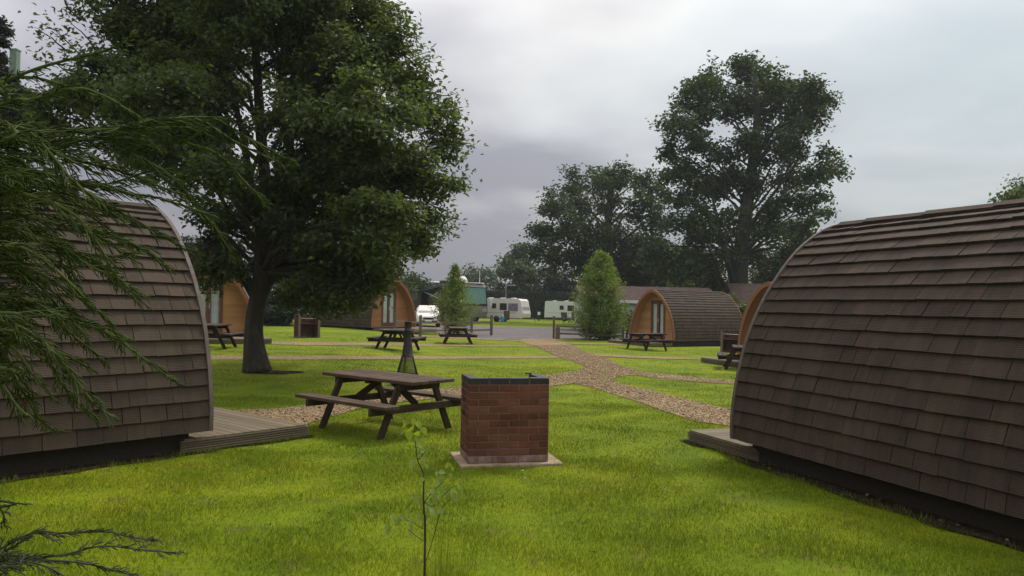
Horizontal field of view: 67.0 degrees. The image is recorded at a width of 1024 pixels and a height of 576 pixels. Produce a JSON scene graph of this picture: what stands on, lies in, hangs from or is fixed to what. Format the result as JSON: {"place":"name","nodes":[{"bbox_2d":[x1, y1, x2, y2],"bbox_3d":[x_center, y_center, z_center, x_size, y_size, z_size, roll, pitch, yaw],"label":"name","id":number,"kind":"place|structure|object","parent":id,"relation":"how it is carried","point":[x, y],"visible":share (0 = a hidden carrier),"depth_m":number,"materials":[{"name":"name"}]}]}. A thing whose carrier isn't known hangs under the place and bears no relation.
{"place":"outdoors","nodes":[
{"label":"outdoors","id":0,"kind":"place"},
{"bbox_2d":[211,355,559,359],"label":"gravel path","id":1,"kind":"structure","parent":0,"point":[231,357],"depth_m":21.10,"materials":[{"name":"beige gravel"}]},
{"bbox_2d":[272,341,531,345],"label":"gravel path","id":2,"kind":"structure","parent":0,"point":[327,343],"depth_m":27.29,"materials":[{"name":"brown gravel"}]},
{"bbox_2d":[402,473,488,575],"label":"long grass","id":3,"kind":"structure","parent":0,"point":[440,557],"depth_m":3.34,"materials":[{"name":"green plant"}]},
{"bbox_2d":[414,335,517,340],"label":"gravel path","id":4,"kind":"structure","parent":0,"point":[466,338],"depth_m":38.84,"materials":[{"name":"gravel"}]},
{"bbox_2d":[232,338,734,425],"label":"gravel path","id":5,"kind":"structure","parent":0,"point":[548,341],"depth_m":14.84,"materials":[{"name":"beige gravel"}]},
{"bbox_2d":[0,313,1023,575],"bbox_3d":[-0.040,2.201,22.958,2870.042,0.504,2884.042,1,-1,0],"label":"ground","id":6,"kind":"structure","parent":0,"point":[438,365],"depth_m":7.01,"materials":[{"name":"green plant"}]},
{"bbox_2d":[6,48,21,154],"bbox_3d":[-18.849,-3.631,29.077,0.290,10.750,0.290,1,-1,0],"label":"green post","id":7,"kind":"object","parent":6,"relation":"on","point":[15,55],"visible":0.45,"depth_m":29.06,"materials":[{"name":"paint"}]},
{"bbox_2d":[0,15,55,138],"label":"conifer tree","id":8,"kind":"object","parent":6,"relation":"on","point":[6,31],"visible":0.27,"depth_m":25.96,"materials":[{"name":"green plant"}]},
{"bbox_2d":[0,450,218,482],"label":"soil bed","id":9,"kind":"object","parent":6,"relation":"on","point":[98,465],"visible":0.19,"depth_m":7.89,"materials":[{"name":"brown soil"}]},
{"bbox_2d":[0,194,213,476],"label":"camping pod","id":10,"kind":"object","parent":9,"relation":"on","point":[158,412],"visible":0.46,"depth_m":8.33,"materials":[{"name":"brown wood"}]},
{"bbox_2d":[0,0,299,575],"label":"cypress tree","id":11,"kind":"object","parent":6,"relation":"on","point":[21,178],"visible":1,"depth_m":1.92,"materials":[{"name":"green plant"}]},
{"bbox_2d":[181,233,243,283],"bbox_3d":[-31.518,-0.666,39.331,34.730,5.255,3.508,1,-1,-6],"label":"tree","id":12,"kind":"object","parent":6,"relation":"on","point":[187,243],"visible":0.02,"depth_m":40.55,"materials":[{"name":"green plant"}]},
{"bbox_2d":[207,323,243,348],"bbox_3d":[-9.095,1.458,23.281,1.680,0.739,1.715,1,-1,-4],"label":"picnic table","id":13,"kind":"object","parent":6,"relation":"on","point":[213,327],"visible":0.52,"depth_m":22.86,"materials":[{"name":"black wood"}]},
{"bbox_2d":[159,434,313,456],"bbox_3d":[-4.445,1.870,10.275,3.466,0.022,2.090,0,-2,40],"label":"soil bed","id":14,"kind":"object","parent":6,"relation":"on","point":[173,454],"visible":0.12,"depth_m":9.04,"materials":[{"name":"brown soil"}]},
{"bbox_2d":[179,407,308,452],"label":"timber deck","id":15,"kind":"structure","parent":14,"relation":"on","point":[231,427],"depth_m":9.56,"materials":[{"name":"brown wood"}]},
{"bbox_2d":[209,337,271,343],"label":"timber deck","id":16,"kind":"structure","parent":6,"relation":"on","point":[237,340],"depth_m":25.36,"materials":[{"name":"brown wood"}]},
{"bbox_2d":[5,0,487,373],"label":"oak tree","id":17,"kind":"object","parent":6,"relation":"on","point":[189,57],"visible":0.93,"depth_m":16.75,"materials":[{"name":"green plant"}]},
{"bbox_2d":[256,370,303,373],"bbox_3d":[-5.420,1.911,17.595,1.373,0.025,0.512,1,-1,0],"label":"soil bed","id":18,"kind":"object","parent":6,"relation":"on","point":[275,371],"visible":0.79,"depth_m":17.57,"materials":[{"name":"brown soil"}]},
{"bbox_2d":[263,282,309,325],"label":"laurel bush","id":19,"kind":"object","parent":6,"relation":"on","point":[274,317],"visible":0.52,"depth_m":44.39,"materials":[{"name":"green plant"}]},
{"bbox_2d":[294,314,320,337],"bbox_3d":[-8.189,1.542,30.843,1.140,0.984,0.800,2,-1,-34],"label":"brick barbecue","id":20,"kind":"object","parent":6,"relation":"on","point":[309,326],"visible":0.89,"depth_m":30.96,"materials":[{"name":"brown brick"}]},
{"bbox_2d":[295,369,461,439],"bbox_3d":[-1.750,1.594,10.748,1.915,0.767,1.680,0,-2,40],"label":"picnic table","id":21,"kind":"object","parent":6,"relation":"on","point":[406,386],"visible":0.94,"depth_m":10.56,"materials":[{"name":"brown wood"}]},
{"bbox_2d":[366,328,426,350],"bbox_3d":[-3.856,1.761,26.051,1.680,0.739,1.715,1,-1,6],"label":"picnic table","id":22,"kind":"object","parent":6,"relation":"on","point":[390,338],"visible":0.81,"depth_m":25.52,"materials":[{"name":"black wood"}]},
{"bbox_2d":[373,328,436,332],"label":"timber deck","id":23,"kind":"structure","parent":6,"relation":"on","point":[412,331],"depth_m":42.24,"materials":[{"name":"brown wood"}]},
{"bbox_2d":[397,321,418,374],"bbox_3d":[-2.192,1.375,16.236,0.510,1.348,0.510,1,-1,-12],"label":"chiminea","id":24,"kind":"object","parent":6,"relation":"on","point":[407,352],"visible":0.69,"depth_m":16.17,"materials":[{"name":"black metal"}]},
{"bbox_2d":[392,267,434,294],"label":"ash tree","id":25,"kind":"object","parent":6,"relation":"on","point":[414,283],"visible":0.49,"depth_m":71.81,"materials":[{"name":"green plant"}]},
{"bbox_2d":[385,418,461,575],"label":"sapling","id":26,"kind":"object","parent":6,"relation":"on","point":[409,434],"visible":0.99,"depth_m":3.23,"materials":[{"name":"green plant"}]},
{"bbox_2d":[393,312,492,335],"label":"rail fence","id":27,"kind":"object","parent":6,"relation":"on","point":[445,323],"visible":0.82,"depth_m":40.62,"materials":[{"name":"brown wood"}]},
{"bbox_2d":[411,276,491,321],"bbox_3d":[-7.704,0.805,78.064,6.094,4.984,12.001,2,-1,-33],"label":"motorhome","id":28,"kind":"object","parent":6,"relation":"on","point":[424,297],"visible":0.29,"depth_m":74.67,"materials":[{"name":"white paint"}]},
{"bbox_2d":[412,293,417,299],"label":"window","id":29,"kind":"structure","parent":28,"relation":"in","point":[415,296],"depth_m":80.10,"materials":[{"name":"grey glass"}]},
{"bbox_2d":[432,292,441,300],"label":"window","id":30,"kind":"structure","parent":28,"relation":"in","point":[433,293],"depth_m":76.01,"materials":[{"name":"grey glass"}]},
{"bbox_2d":[430,262,480,333],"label":"birch tree","id":31,"kind":"object","parent":6,"relation":"on","point":[455,281],"visible":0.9,"depth_m":44.25,"materials":[{"name":"green plant"}]},
{"bbox_2d":[439,327,476,343],"bbox_3d":[-2.367,2.080,33.749,1.613,0.736,1.781,1,-1,-7],"label":"picnic table","id":32,"kind":"object","parent":6,"relation":"on","point":[457,329],"visible":1,"depth_m":33.15,"materials":[{"name":"brown wood"}]},
{"bbox_2d":[458,261,501,291],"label":"ash tree","id":33,"kind":"object","parent":6,"relation":"on","point":[483,272],"visible":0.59,"depth_m":133.97,"materials":[{"name":"green plant"}]},
{"bbox_2d":[450,373,562,468],"bbox_3d":[-0.072,1.469,8.743,1.140,0.984,0.800,1,-1,-13],"label":"brick barbecue","id":34,"kind":"object","parent":6,"relation":"on","point":[503,419],"visible":1,"depth_m":8.44,"materials":[{"name":"brick"}]},
{"bbox_2d":[479,285,535,321],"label":"caravan","id":35,"kind":"object","parent":6,"relation":"on","point":[510,308],"visible":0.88,"depth_m":78.65,"materials":[{"name":"white paint"}]},
{"bbox_2d":[500,303,506,309],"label":"window","id":36,"kind":"structure","parent":35,"relation":"in","point":[503,306],"depth_m":78.65,"materials":[{"name":"black glass"}]},
{"bbox_2d":[504,311,509,319],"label":"door","id":37,"kind":"structure","parent":35,"relation":"in","point":[506,313],"depth_m":78.45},
{"bbox_2d":[508,303,517,310],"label":"window","id":38,"kind":"structure","parent":35,"relation":"in","point":[511,306],"depth_m":78.21,"materials":[{"name":"grey glass"}]},
{"bbox_2d":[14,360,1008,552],"bbox_3d":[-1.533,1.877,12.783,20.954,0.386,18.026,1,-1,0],"label":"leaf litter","id":39,"kind":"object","parent":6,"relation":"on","point":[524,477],"visible":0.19,"depth_m":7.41,"materials":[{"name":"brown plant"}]},
{"bbox_2d":[462,290,571,319],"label":"clipped hedge","id":40,"kind":"object","parent":6,"relation":"on","point":[537,300],"visible":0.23,"depth_m":100.03,"materials":[{"name":"green plant"}]},
{"bbox_2d":[492,263,543,291],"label":"hawthorn tree","id":41,"kind":"object","parent":6,"relation":"on","point":[530,280],"visible":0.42,"depth_m":105.01,"materials":[{"name":"green plant"}]},
{"bbox_2d":[492,240,548,288],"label":"oak tree","id":42,"kind":"object","parent":6,"relation":"on","point":[514,261],"visible":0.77,"depth_m":107.52,"materials":[{"name":"green plant"}]},
{"bbox_2d":[534,264,578,294],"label":"yew tree","id":43,"kind":"object","parent":6,"relation":"on","point":[565,283],"visible":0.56,"depth_m":102.00,"materials":[{"name":"green plant"}]},
{"bbox_2d":[544,300,574,320],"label":"caravan","id":44,"kind":"object","parent":6,"relation":"on","point":[555,308],"visible":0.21,"depth_m":91.00,"materials":[{"name":"white paint"}]},
{"bbox_2d":[567,305,573,310],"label":"window","id":45,"kind":"structure","parent":44,"relation":"in","point":[569,308],"depth_m":90.74,"materials":[{"name":"black glass"}]},
{"bbox_2d":[567,276,584,292],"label":"hawthorn tree","id":46,"kind":"object","parent":6,"relation":"on","point":[570,291],"visible":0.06,"depth_m":103.16,"materials":[{"name":"green plant"}]},
{"bbox_2d":[552,316,623,339],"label":"rail fence","id":47,"kind":"object","parent":6,"relation":"on","point":[556,332],"visible":0.9,"depth_m":40.10,"materials":[{"name":"brown wood"}]},
{"bbox_2d":[518,154,676,286],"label":"oak tree","id":48,"kind":"object","parent":6,"relation":"on","point":[606,233],"visible":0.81,"depth_m":73.61,"materials":[{"name":"green plant"}]},
{"bbox_2d":[567,249,631,340],"bbox_3d":[4.613,0.400,40.455,3.458,4.901,3.399,1,-1,0],"label":"conifer tree","id":49,"kind":"object","parent":6,"relation":"on","point":[598,318],"visible":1,"depth_m":39.98,"materials":[{"name":"green plant"}]},
{"bbox_2d":[607,340,672,346],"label":"timber deck","id":50,"kind":"structure","parent":6,"relation":"on","point":[641,344],"depth_m":36.14,"materials":[{"name":"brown wood"}]},
{"bbox_2d":[619,333,674,350],"bbox_3d":[5.716,2.288,32.860,1.715,0.739,1.680,2,-1,-32],"label":"picnic table","id":51,"kind":"object","parent":6,"relation":"on","point":[641,339],"visible":0.97,"depth_m":32.68,"materials":[{"name":"black wood"}]},
{"bbox_2d":[617,261,677,286],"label":"oak tree","id":52,"kind":"object","parent":6,"relation":"on","point":[644,281],"visible":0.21,"depth_m":79.38,"materials":[{"name":"green plant"}]},
{"bbox_2d":[651,277,698,287],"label":"elder bush","id":53,"kind":"object","parent":6,"relation":"on","point":[688,285],"visible":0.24,"depth_m":57.67,"materials":[{"name":"green plant"}]},
{"bbox_2d":[629,289,741,345],"bbox_3d":[8.838,1.469,38.925,5.043,2.700,3.111,2,-1,-34],"label":"camping pod","id":54,"kind":"object","parent":6,"relation":"on","point":[689,318],"visible":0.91,"depth_m":37.88,"materials":[{"name":"orange wood"}]},
{"bbox_2d":[651,302,657,337],"bbox_3d":[7.022,1.581,37.960,0.047,1.739,0.429,2,-1,-34],"label":"door","id":55,"kind":"structure","parent":54,"relation":"in","point":[652,302],"depth_m":37.93,"materials":[{"name":"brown wood"}]},
{"bbox_2d":[658,303,663,337],"bbox_3d":[7.223,1.577,37.609,0.107,1.739,0.485,2,-1,-34],"label":"door","id":56,"kind":"structure","parent":54,"relation":"in","point":[658,303],"depth_m":37.72,"materials":[{"name":"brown wood"}]},
{"bbox_2d":[667,240,729,290],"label":"oak tree","id":57,"kind":"object","parent":6,"relation":"on","point":[706,271],"visible":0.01,"depth_m":76.19,"materials":[{"name":"green plant"}]},
{"bbox_2d":[701,357,738,366],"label":"timber deck","id":58,"kind":"structure","parent":6,"relation":"on","point":[715,360],"depth_m":25.54,"materials":[{"name":"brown wood"}]},
{"bbox_2d":[681,438,769,465],"bbox_3d":[3.958,2.020,9.879,3.280,0.014,1.796,1,-1,-19],"label":"soil bed","id":59,"kind":"object","parent":6,"relation":"on","point":[745,459],"visible":0.11,"depth_m":9.00,"materials":[{"name":"brown soil"}]},
{"bbox_2d":[688,428,759,461],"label":"timber deck","id":60,"kind":"structure","parent":59,"relation":"on","point":[719,438],"depth_m":9.49,"materials":[{"name":"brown wood"}]},
{"bbox_2d":[720,330,738,351],"bbox_3d":[9.268,2.277,32.595,1.140,0.984,0.800,0,-1,28],"label":"brick barbecue","id":61,"kind":"object","parent":6,"relation":"on","point":[729,339],"visible":0.55,"depth_m":32.79,"materials":[{"name":"red brick"}]},
{"bbox_2d":[717,345,742,369],"bbox_3d":[7.222,2.164,23.896,1.680,0.739,1.715,1,-1,14],"label":"picnic table","id":62,"kind":"object","parent":6,"relation":"on","point":[731,356],"visible":0.47,"depth_m":23.46,"materials":[{"name":"brown wood"}]},
{"bbox_2d":[723,283,761,312],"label":"bungalow","id":63,"kind":"object","parent":6,"relation":"on","point":[749,289],"visible":0.02,"depth_m":59.18,"materials":[{"name":"brown tile"}]},
{"bbox_2d":[632,49,855,291],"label":"oak tree","id":64,"kind":"object","parent":6,"relation":"on","point":[811,97],"visible":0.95,"depth_m":60.86,"materials":[{"name":"green plant"}]},
{"bbox_2d":[748,242,789,283],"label":"oak tree","id":65,"kind":"object","parent":6,"relation":"on","point":[749,281],"visible":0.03,"depth_m":86.83,"materials":[{"name":"green plant"}]},
{"bbox_2d":[722,456,1023,555],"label":"soil bed","id":66,"kind":"object","parent":6,"relation":"on","point":[976,532],"visible":0.24,"depth_m":6.65,"materials":[{"name":"brown soil"}]},
{"bbox_2d":[730,198,1023,540],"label":"camping pod","id":67,"kind":"object","parent":66,"relation":"on","point":[882,357],"visible":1,"depth_m":7.18,"materials":[{"name":"wood"}]},
{"bbox_2d":[987,174,1023,202],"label":"oak tree","id":68,"kind":"object","parent":6,"relation":"on","point":[1017,192],"visible":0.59,"depth_m":43.09,"materials":[{"name":"green plant"}]},
{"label":"soil bed","id":69,"kind":"structure","parent":6,"relation":"on","visible":0},
{"bbox_2d":[309,279,416,330],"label":"camping pod","id":70,"kind":"object","parent":69,"relation":"on","point":[400,302],"visible":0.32,"depth_m":43.00,"materials":[{"name":"orange wood"}]},
{"bbox_2d":[382,292,388,325],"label":"door","id":71,"kind":"structure","parent":70,"relation":"in","point":[383,324],"depth_m":42.89,"materials":[{"name":"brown wood"}]},
{"bbox_2d":[388,292,394,324],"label":"door","id":72,"kind":"structure","parent":70,"relation":"in","point":[390,323],"depth_m":43.14,"materials":[{"name":"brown wood"}]},
{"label":"soil bed","id":73,"kind":"structure","parent":6,"relation":"on","visible":0},
{"bbox_2d":[197,274,248,333],"bbox_3d":[-12.136,0.517,30.259,3.210,2.786,5.204,2,-1,-28],"label":"camping pod","id":74,"kind":"object","parent":73,"relation":"on","point":[230,306],"visible":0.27,"depth_m":28.67,"materials":[{"name":"orange wood"}]},
{"bbox_2d":[197,281,208,322],"bbox_3d":[-11.347,0.661,28.289,0.442,1.795,0.049,2,-1,-28],"label":"door","id":75,"kind":"structure","parent":74,"relation":"in","point":[207,296],"depth_m":28.35,"materials":[{"name":"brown wood"}]},
{"bbox_2d":[208,282,220,330],"bbox_3d":[-10.965,0.672,28.457,0.501,1.795,0.111,2,-1,-28],"label":"door","id":76,"kind":"structure","parent":74,"relation":"in","point":[209,302],"depth_m":28.41,"materials":[{"name":"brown wood"}]},
{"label":"soil bed","id":77,"kind":"structure","parent":6,"relation":"on","visible":0},
{"bbox_2d":[737,282,770,354],"bbox_3d":[10.890,1.236,26.462,5.204,2.786,3.210,1,-1,-20],"label":"camping pod","id":78,"kind":"object","parent":77,"relation":"on","point":[753,304],"visible":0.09,"depth_m":26.67,"materials":[{"name":"orange wood"}]},
{"bbox_2d":[0,0,1023,296],"label":"sky","id":79,"kind":"structure","parent":0,"point":[931,117],"materials":[{"name":"grey"}]},
{"bbox_2d":[412,325,628,339],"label":"gravel road","id":80,"kind":"structure","parent":0,"point":[499,332],"depth_m":47.63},
{"bbox_2d":[415,305,439,326],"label":"parked car","id":81,"kind":"object","parent":80,"relation":"on","point":[425,311],"visible":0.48,"depth_m":55.64,"materials":[{"name":"white paint"}]},
{"bbox_2d":[617,309,633,337],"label":"elder bush","id":82,"kind":"object","parent":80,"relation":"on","point":[629,319],"visible":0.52,"depth_m":43.60,"materials":[{"name":"green plant"}]},
{"bbox_2d":[569,285,711,332],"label":"bungalow","id":83,"kind":"object","parent":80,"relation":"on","point":[637,293],"visible":0.04,"depth_m":55.23,"materials":[{"name":"brown tile"}]},
{"bbox_2d":[729,292,749,316],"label":"elder bush","id":84,"kind":"object","parent":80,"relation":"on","point":[742,308],"visible":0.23,"depth_m":51.47,"materials":[{"name":"green plant"}]},
{"bbox_2d":[561,312,570,322],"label":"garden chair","id":85,"kind":"object","parent":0,"point":[563,315],"visible":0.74,"depth_m":78.10,"materials":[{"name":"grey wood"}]},
{"bbox_2d":[565,342,625,344],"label":"gravel path","id":86,"kind":"structure","parent":0,"point":[595,343],"depth_m":35.72,"materials":[{"name":"brown gravel"}]},
{"bbox_2d":[592,353,701,359],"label":"gravel path","id":87,"kind":"structure","parent":0,"point":[612,355],"depth_m":27.78,"materials":[{"name":"brown gravel"}]}
]}

